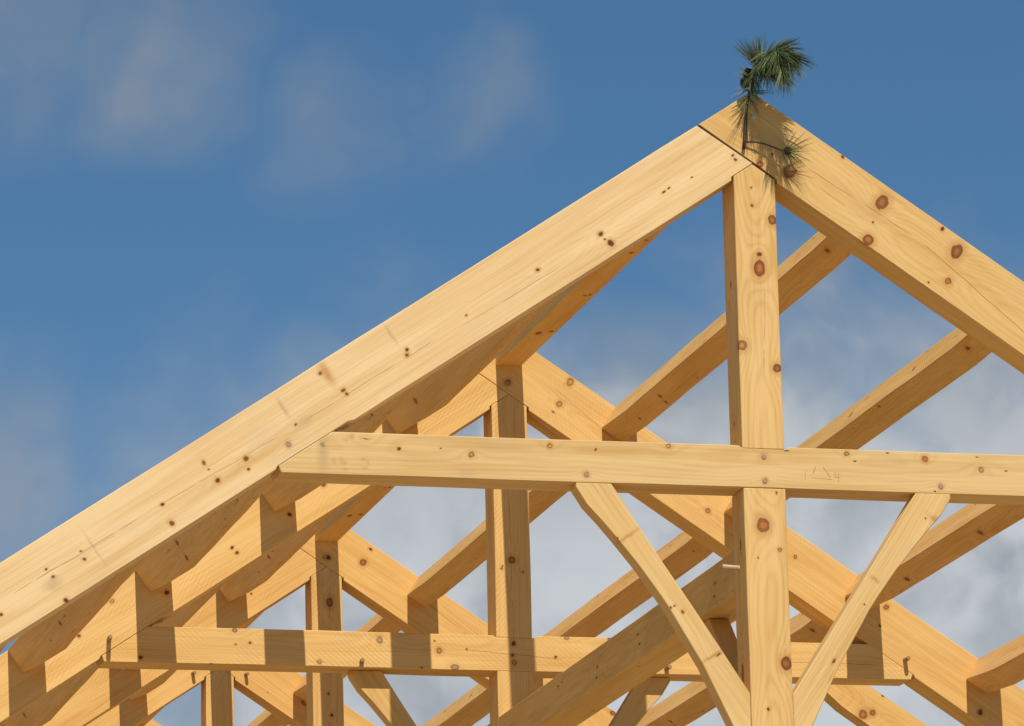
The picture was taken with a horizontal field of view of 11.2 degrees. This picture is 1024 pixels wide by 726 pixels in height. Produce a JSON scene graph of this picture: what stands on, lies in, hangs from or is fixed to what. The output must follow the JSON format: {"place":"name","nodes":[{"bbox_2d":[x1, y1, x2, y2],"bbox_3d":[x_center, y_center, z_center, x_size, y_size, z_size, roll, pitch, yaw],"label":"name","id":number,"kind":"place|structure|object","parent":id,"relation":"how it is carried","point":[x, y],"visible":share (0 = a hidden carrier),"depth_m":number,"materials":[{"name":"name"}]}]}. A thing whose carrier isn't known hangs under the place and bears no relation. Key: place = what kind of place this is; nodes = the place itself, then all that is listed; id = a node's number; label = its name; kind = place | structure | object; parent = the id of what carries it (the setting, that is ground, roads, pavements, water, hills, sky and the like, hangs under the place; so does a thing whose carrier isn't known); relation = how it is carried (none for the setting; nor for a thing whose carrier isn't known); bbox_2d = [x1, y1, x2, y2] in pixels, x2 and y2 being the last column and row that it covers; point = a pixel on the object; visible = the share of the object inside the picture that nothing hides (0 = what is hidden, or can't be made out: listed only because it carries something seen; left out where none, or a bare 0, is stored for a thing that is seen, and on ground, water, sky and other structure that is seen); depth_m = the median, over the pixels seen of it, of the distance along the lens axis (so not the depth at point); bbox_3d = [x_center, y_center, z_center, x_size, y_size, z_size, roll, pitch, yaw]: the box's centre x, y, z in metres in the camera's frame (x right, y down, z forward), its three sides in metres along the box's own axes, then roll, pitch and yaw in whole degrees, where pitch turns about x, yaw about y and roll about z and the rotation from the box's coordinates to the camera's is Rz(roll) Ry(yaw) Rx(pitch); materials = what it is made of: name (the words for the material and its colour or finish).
{"place":"outdoors","nodes":[
{"label":"outdoors","id":0,"kind":"place"},
{"bbox_2d":[0,0,1023,725],"label":"sky","id":1,"kind":"structure","parent":0,"point":[204,203],"materials":[{"name":"blue"}]},
{"label":"ground","id":2,"kind":"structure","parent":0,"visible":0},
{"bbox_2d":[145,719,161,725],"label":"roof truss","id":3,"kind":"object","parent":2,"relation":"on","point":[151,722],"visible":0.14,"depth_m":41.00,"materials":[{"name":"brown wood"}]},
{"bbox_2d":[135,707,163,725],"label":"ridge beam","id":4,"kind":"structure","parent":3,"relation":"attached to","point":[145,721],"depth_m":40.58,"materials":[{"name":"brown wood"}]},
{"bbox_2d":[86,670,374,725],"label":"roof truss","id":5,"kind":"object","parent":2,"relation":"on","point":[273,694],"visible":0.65,"depth_m":37.46,"materials":[{"name":"brown wood"}]},
{"bbox_2d":[247,709,287,725],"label":"purlin","id":6,"kind":"object","parent":5,"relation":"attached to","point":[265,717],"visible":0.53,"depth_m":38.45,"materials":[{"name":"brown wood"}]},
{"bbox_2d":[0,530,615,725],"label":"roof truss","id":7,"kind":"object","parent":2,"relation":"on","point":[364,572],"visible":0.62,"depth_m":33.98,"materials":[{"name":"brown wood"}]},
{"bbox_2d":[128,670,176,700],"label":"purlin","id":8,"kind":"object","parent":7,"relation":"attached to","point":[155,684],"visible":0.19,"depth_m":36.60,"materials":[{"name":"brown wood"}]},
{"bbox_2d":[236,610,264,628],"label":"ridge beam","id":9,"kind":"structure","parent":7,"relation":"attached to","point":[247,624],"depth_m":36.77,"materials":[{"name":"brown wood"}]},
{"bbox_2d":[293,614,400,701],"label":"purlin","id":10,"kind":"object","parent":7,"relation":"attached to","point":[376,623],"visible":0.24,"depth_m":35.23,"materials":[{"name":"brown wood"}]},
{"bbox_2d":[422,684,489,725],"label":"purlin","id":11,"kind":"object","parent":7,"relation":"attached to","point":[471,707],"visible":0.5,"depth_m":35.48,"materials":[{"name":"brown wood"}]},
{"bbox_2d":[0,93,1023,725],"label":"roof truss","id":12,"kind":"object","parent":2,"relation":"on","point":[752,469],"visible":0.99,"depth_m":24.41,"materials":[{"name":"brown wood"}]},
{"bbox_2d":[8,553,149,671],"bbox_3d":[-2.058,1.062,26.185,0.148,0.211,4.621,-33,-4,-19],"label":"purlin","id":13,"kind":"object","parent":12,"relation":"attached to","point":[49,637],"visible":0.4,"depth_m":27.15,"materials":[{"name":"brown wood"}]},
{"bbox_2d":[136,476,273,590],"bbox_3d":[-1.391,0.635,26.461,0.148,0.206,4.621,-33,-4,-19],"label":"purlin","id":14,"kind":"object","parent":12,"relation":"attached to","point":[181,554],"visible":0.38,"depth_m":27.48,"materials":[{"name":"brown wood"}]},
{"bbox_2d":[262,378,426,511],"bbox_3d":[-0.723,0.211,26.737,0.149,0.210,4.621,-33,-4,-19],"label":"purlin","id":15,"kind":"object","parent":12,"relation":"attached to","point":[278,496],"visible":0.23,"depth_m":28.12,"materials":[{"name":"brown wood"}]},
{"bbox_2d":[386,292,561,433],"bbox_3d":[-0.058,-0.215,27.012,0.150,0.208,4.621,-33,-4,-19],"label":"purlin","id":16,"kind":"object","parent":12,"relation":"attached to","point":[437,391],"visible":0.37,"depth_m":27.94,"materials":[{"name":"brown wood"}]},
{"bbox_2d":[496,224,668,365],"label":"ridge beam","id":17,"kind":"structure","parent":12,"relation":"attached to","point":[549,321],"depth_m":28.23,"materials":[{"name":"brown wood"}]},
{"bbox_2d":[499,551,737,725],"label":"longitudinal beam","id":18,"kind":"structure","parent":12,"relation":"attached to","point":[641,649],"depth_m":26.46,"materials":[{"name":"brown wood"}]},
{"bbox_2d":[602,231,849,441],"bbox_3d":[1.147,-0.171,27.309,0.149,0.208,4.621,35,-19,-4],"label":"purlin","id":19,"kind":"object","parent":12,"relation":"attached to","point":[811,262],"visible":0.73,"depth_m":27.65,"materials":[{"name":"brown wood"}]},
{"bbox_2d":[732,30,818,178],"bbox_3d":[1.257,-1.238,24.748,0.438,0.730,0.347,2,-14,-14],"label":"pine bough","id":20,"kind":"object","parent":12,"relation":"attached to","point":[783,55],"visible":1,"depth_m":24.79,"materials":[{"name":"green plant"}]},
{"bbox_2d":[724,328,991,517],"bbox_3d":[1.834,0.305,27.368,0.150,0.208,4.621,35,-19,-4],"label":"purlin","id":21,"kind":"object","parent":12,"relation":"attached to","point":[945,361],"visible":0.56,"depth_m":26.58,"materials":[{"name":"brown wood"}]},
{"bbox_2d":[846,504,1023,607],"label":"purlin","id":22,"kind":"object","parent":12,"relation":"attached to","point":[955,536],"visible":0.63,"depth_m":27.93,"materials":[{"name":"brown wood"}]},
{"bbox_2d":[966,634,1023,693],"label":"purlin","id":23,"kind":"object","parent":12,"relation":"attached to","point":[1001,667],"visible":1,"depth_m":29.16,"materials":[{"name":"brown wood"}]},
{"bbox_2d":[0,352,1023,725],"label":"roof truss","id":24,"kind":"object","parent":2,"relation":"on","point":[892,644],"visible":0.79,"depth_m":29.11,"materials":[{"name":"brown wood"}]},
{"bbox_2d":[2,664,98,725],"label":"purlin","id":25,"kind":"object","parent":24,"relation":"attached to","point":[42,711],"visible":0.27,"depth_m":32.00,"materials":[{"name":"brown wood"}]},
{"bbox_2d":[120,578,229,670],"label":"purlin","id":26,"kind":"object","parent":24,"relation":"attached to","point":[182,617],"visible":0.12,"depth_m":31.59,"materials":[{"name":"brown wood"}]},
{"bbox_2d":[219,506,342,601],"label":"purlin","id":27,"kind":"object","parent":24,"relation":"attached to","point":[256,574],"visible":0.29,"depth_m":32.73,"materials":[{"name":"brown wood"}]},
{"bbox_2d":[315,485,394,541],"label":"ridge beam","id":28,"kind":"structure","parent":24,"relation":"attached to","point":[342,521],"depth_m":33.27,"materials":[{"name":"brown wood"}]},
{"bbox_2d":[407,490,567,607],"bbox_3d":[-0.029,0.964,31.903,0.150,0.209,4.726,35,-19,-4],"label":"purlin","id":29,"kind":"object","parent":24,"relation":"attached to","point":[464,557],"visible":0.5,"depth_m":32.81,"materials":[{"name":"brown wood"}]},
{"bbox_2d":[543,532,712,636],"bbox_3d":[0.659,1.438,31.962,0.150,0.209,4.726,35,-19,-4],"label":"purlin","id":30,"kind":"object","parent":24,"relation":"attached to","point":[681,554],"visible":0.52,"depth_m":31.66,"materials":[{"name":"brown wood"}]},
{"bbox_2d":[636,612,827,725],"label":"purlin","id":31,"kind":"object","parent":24,"relation":"attached to","point":[692,701],"visible":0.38,"depth_m":32.62,"materials":[{"name":"brown wood"}]},
{"bbox_2d":[824,685,926,725],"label":"jack rafter","id":32,"kind":"object","parent":31,"relation":"attached to","point":[862,705],"visible":0.49,"depth_m":31.07,"materials":[{"name":"brown wood"}]}
]}

